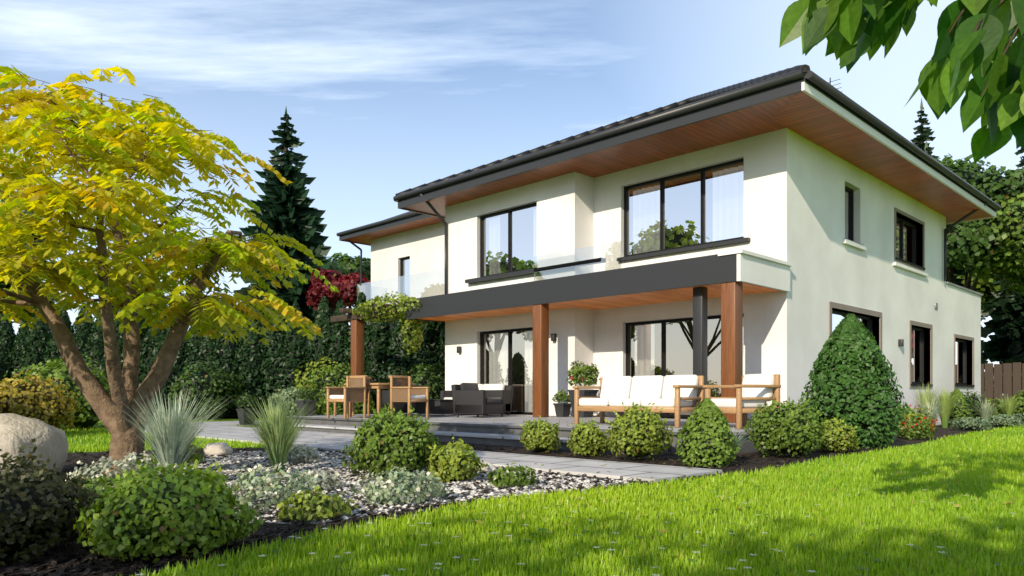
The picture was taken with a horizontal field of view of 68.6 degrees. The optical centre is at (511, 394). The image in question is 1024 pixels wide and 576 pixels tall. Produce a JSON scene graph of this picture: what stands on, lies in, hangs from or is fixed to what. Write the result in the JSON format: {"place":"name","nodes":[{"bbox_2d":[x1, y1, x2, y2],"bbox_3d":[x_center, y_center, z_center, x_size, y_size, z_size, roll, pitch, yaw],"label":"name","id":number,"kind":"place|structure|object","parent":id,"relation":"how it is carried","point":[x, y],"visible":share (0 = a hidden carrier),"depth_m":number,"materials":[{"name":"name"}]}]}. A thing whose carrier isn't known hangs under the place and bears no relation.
{"place":"outdoors","nodes":[
{"label":"outdoors","id":0,"kind":"place"},
{"bbox_2d":[371,222,444,335],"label":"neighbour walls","id":1,"kind":"structure","parent":0,"point":[423,248],"depth_m":26.37,"materials":[{"name":"white paint"}]},
{"bbox_2d":[336,212,431,292],"bbox_3d":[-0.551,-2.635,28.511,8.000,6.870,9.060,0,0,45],"label":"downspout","id":2,"kind":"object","parent":1,"relation":"attached to","point":[383,224],"depth_m":26.53,"materials":[{"name":"black metal"}]},
{"bbox_2d":[343,216,444,244],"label":"roof soffit","id":3,"kind":"structure","parent":1,"relation":"attached to","point":[369,237],"depth_m":26.56,"materials":[{"name":"brown wood"}]},
{"bbox_2d":[144,420,721,481],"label":"path","id":4,"kind":"structure","parent":0,"point":[230,430],"depth_m":8.57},
{"bbox_2d":[0,0,1023,371],"label":"sky","id":5,"kind":"structure","parent":0,"point":[385,99],"materials":[{"name":"blue"}]},
{"bbox_2d":[287,413,764,455],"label":"patio","id":6,"kind":"structure","parent":0,"point":[505,430],"depth_m":13.12,"materials":[{"name":"grey stone"}]},
{"bbox_2d":[326,375,429,418],"bbox_3d":[-2.934,0.046,16.652,2.180,0.907,2.259,0,0,-7],"label":"outdoor dining set","id":7,"kind":"object","parent":6,"relation":"on","point":[357,389],"visible":0.91,"depth_m":15.98,"materials":[{"name":"brown wood"}]},
{"bbox_2d":[236,390,623,424],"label":"potted plants","id":8,"kind":"object","parent":6,"relation":"on","point":[562,409],"visible":0.7,"depth_m":16.70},
{"bbox_2d":[382,383,512,417],"bbox_3d":[-1.308,0.119,18.067,3.825,0.762,2.190,0,0,45],"label":"wicker set","id":9,"kind":"object","parent":6,"relation":"on","point":[482,400],"visible":0.86,"depth_m":16.78,"materials":[{"name":"grey wicker"}]},
{"bbox_2d":[572,373,780,428],"bbox_3d":[2.534,0.092,11.948,3.327,0.815,1.104,0,0,35],"label":"teak sofa","id":10,"kind":"object","parent":6,"relation":"on","point":[676,394],"visible":0.89,"depth_m":11.87,"materials":[{"name":"white fabric"}]},
{"bbox_2d":[59,414,1023,575],"bbox_3d":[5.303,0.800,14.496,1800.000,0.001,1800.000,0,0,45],"label":"lawn ground","id":11,"kind":"structure","parent":0,"point":[99,422],"depth_m":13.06,"materials":[{"name":"green plant"}]},
{"bbox_2d":[0,65,339,476],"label":"tree","id":12,"kind":"object","parent":11,"relation":"on","point":[159,167],"depth_m":6.53,"materials":[{"name":"yellow plant"}]},
{"bbox_2d":[0,291,1023,564],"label":"shrubs","id":13,"kind":"object","parent":11,"relation":"on","point":[850,401],"visible":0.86,"depth_m":8.64,"materials":[{"name":"green plant"}]},
{"bbox_2d":[0,98,1023,419],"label":"planting","id":14,"kind":"object","parent":11,"relation":"on","point":[228,372],"visible":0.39,"depth_m":30.16,"materials":[{"name":"green plant"}]},
{"bbox_2d":[0,420,1023,575],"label":"bed mulch","id":15,"kind":"object","parent":11,"relation":"on","point":[940,432],"visible":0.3,"depth_m":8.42,"materials":[{"name":"brown wood"}]},
{"bbox_2d":[183,450,644,526],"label":"bed gravel","id":16,"kind":"structure","parent":15,"relation":"on","point":[359,513],"depth_m":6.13,"materials":[{"name":"grey stone"}]},
{"bbox_2d":[0,413,497,474],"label":"boulders","id":17,"kind":"object","parent":16,"relation":"on","point":[17,431],"visible":0.67,"depth_m":7.21,"materials":[{"name":"beige stone"}]},
{"bbox_2d":[64,373,1022,521],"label":"perennials","id":18,"kind":"object","parent":15,"relation":"on","point":[171,437],"visible":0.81,"depth_m":6.27,"materials":[{"name":"green plant"}]},
{"bbox_2d":[80,419,1023,532],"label":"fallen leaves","id":19,"kind":"object","parent":15,"relation":"on","point":[663,530],"visible":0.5,"depth_m":5.87,"materials":[{"name":"green plant"}]},
{"bbox_2d":[0,111,1023,315],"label":"wood","id":20,"kind":"object","parent":11,"relation":"on","point":[950,273],"visible":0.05,"depth_m":35.88,"materials":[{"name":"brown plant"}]},
{"bbox_2d":[330,282,742,422],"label":"posts","id":21,"kind":"object","parent":11,"relation":"on","point":[731,333],"visible":0.6,"depth_m":14.04,"materials":[{"name":"brown wood"}]},
{"bbox_2d":[630,324,648,376],"bbox_3d":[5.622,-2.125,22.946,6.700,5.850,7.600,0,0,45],"label":"window pane","id":22,"kind":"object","parent":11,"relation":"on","point":[632,350],"depth_m":19.99,"materials":[{"name":"white"}]},
{"bbox_2d":[649,319,720,414],"bbox_3d":[4.192,-2.100,22.169,17.002,6.200,10.876,0,0,11],"label":"interior","id":23,"kind":"object","parent":11,"relation":"on","point":[679,348],"depth_m":18.61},
{"bbox_2d":[445,128,980,422],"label":"house walls","id":24,"kind":"structure","parent":11,"relation":"on","point":[795,184],"depth_m":17.46,"materials":[{"name":"paint"}]},
{"bbox_2d":[406,237,792,322],"bbox_3d":[1.287,-2.555,17.112,9.620,1.150,1.980,0,0,45],"label":"canopy","id":25,"kind":"object","parent":24,"relation":"attached to","point":[746,266],"visible":0.95,"depth_m":15.23,"materials":[{"name":"grey metal"}]},
{"bbox_2d":[418,283,779,321],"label":"canopy soffit","id":26,"kind":"structure","parent":25,"relation":"attached to","point":[663,296],"depth_m":16.23,"materials":[{"name":"brown wood"}]},
{"bbox_2d":[517,414,687,418],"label":"interior floors","id":27,"kind":"structure","parent":24,"relation":"on","point":[656,417],"depth_m":16.32,"materials":[{"name":"grey"}]},
{"bbox_2d":[635,317,743,413],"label":"curtains","id":28,"kind":"object","parent":27,"relation":"on","point":[644,350],"visible":0.03,"depth_m":17.22,"materials":[{"name":"white fabric"}]},
{"bbox_2d":[404,93,953,222],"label":"soffit","id":29,"kind":"structure","parent":24,"relation":"attached to","point":[752,121],"depth_m":15.85,"materials":[{"name":"brown wood"}]},
{"bbox_2d":[393,68,996,224],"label":"fascia","id":30,"kind":"structure","parent":29,"relation":"on","point":[778,87],"depth_m":15.29,"materials":[{"name":"grey metal"}]},
{"bbox_2d":[395,64,999,204],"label":"roof","id":31,"kind":"structure","parent":30,"relation":"on","point":[806,67],"depth_m":20.59,"materials":[{"name":"tile"}]},
{"bbox_2d":[457,333,903,352],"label":"sconces","id":32,"kind":"object","parent":24,"relation":"attached to","point":[554,338],"visible":1,"depth_m":18.87,"materials":[{"name":"grey metal"}]},
{"bbox_2d":[400,158,974,417],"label":"window frames","id":33,"kind":"structure","parent":24,"relation":"attached to","point":[664,322],"depth_m":17.31,"materials":[{"name":"black metal"}]},
{"bbox_2d":[402,162,964,411],"bbox_3d":[4.341,-2.200,20.488,18.615,5.280,10.108,0,0,10],"label":"window glass","id":34,"kind":"object","parent":33,"relation":"in","point":[724,202],"visible":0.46,"depth_m":17.36,"materials":[{"name":"clear glass"}]},
{"bbox_2d":[419,70,1000,406],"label":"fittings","id":35,"kind":"object","parent":24,"relation":"attached to","point":[830,89],"visible":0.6,"depth_m":16.77,"materials":[{"name":"grey metal"}]},
{"bbox_2d":[772,92,992,221],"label":"roof soffit","id":36,"kind":"structure","parent":24,"relation":"attached to","point":[806,116],"depth_m":16.17,"materials":[{"name":"brown wood"}]},
{"bbox_2d":[829,207,973,387],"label":"window surrounds","id":37,"kind":"object","parent":24,"relation":"attached to","point":[876,314],"visible":0.48,"depth_m":19.68,"materials":[{"name":"beige paint"}]},
{"bbox_2d":[981,362,1023,402],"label":"fence","id":38,"kind":"object","parent":11,"relation":"on","point":[1002,374],"visible":0.37,"depth_m":28.26,"materials":[{"name":"brown wood"}]},
{"bbox_2d":[779,0,1023,163],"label":"leaves","id":39,"kind":"object","parent":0,"point":[852,32],"depth_m":2.64,"materials":[{"name":"green plant"}]}
]}

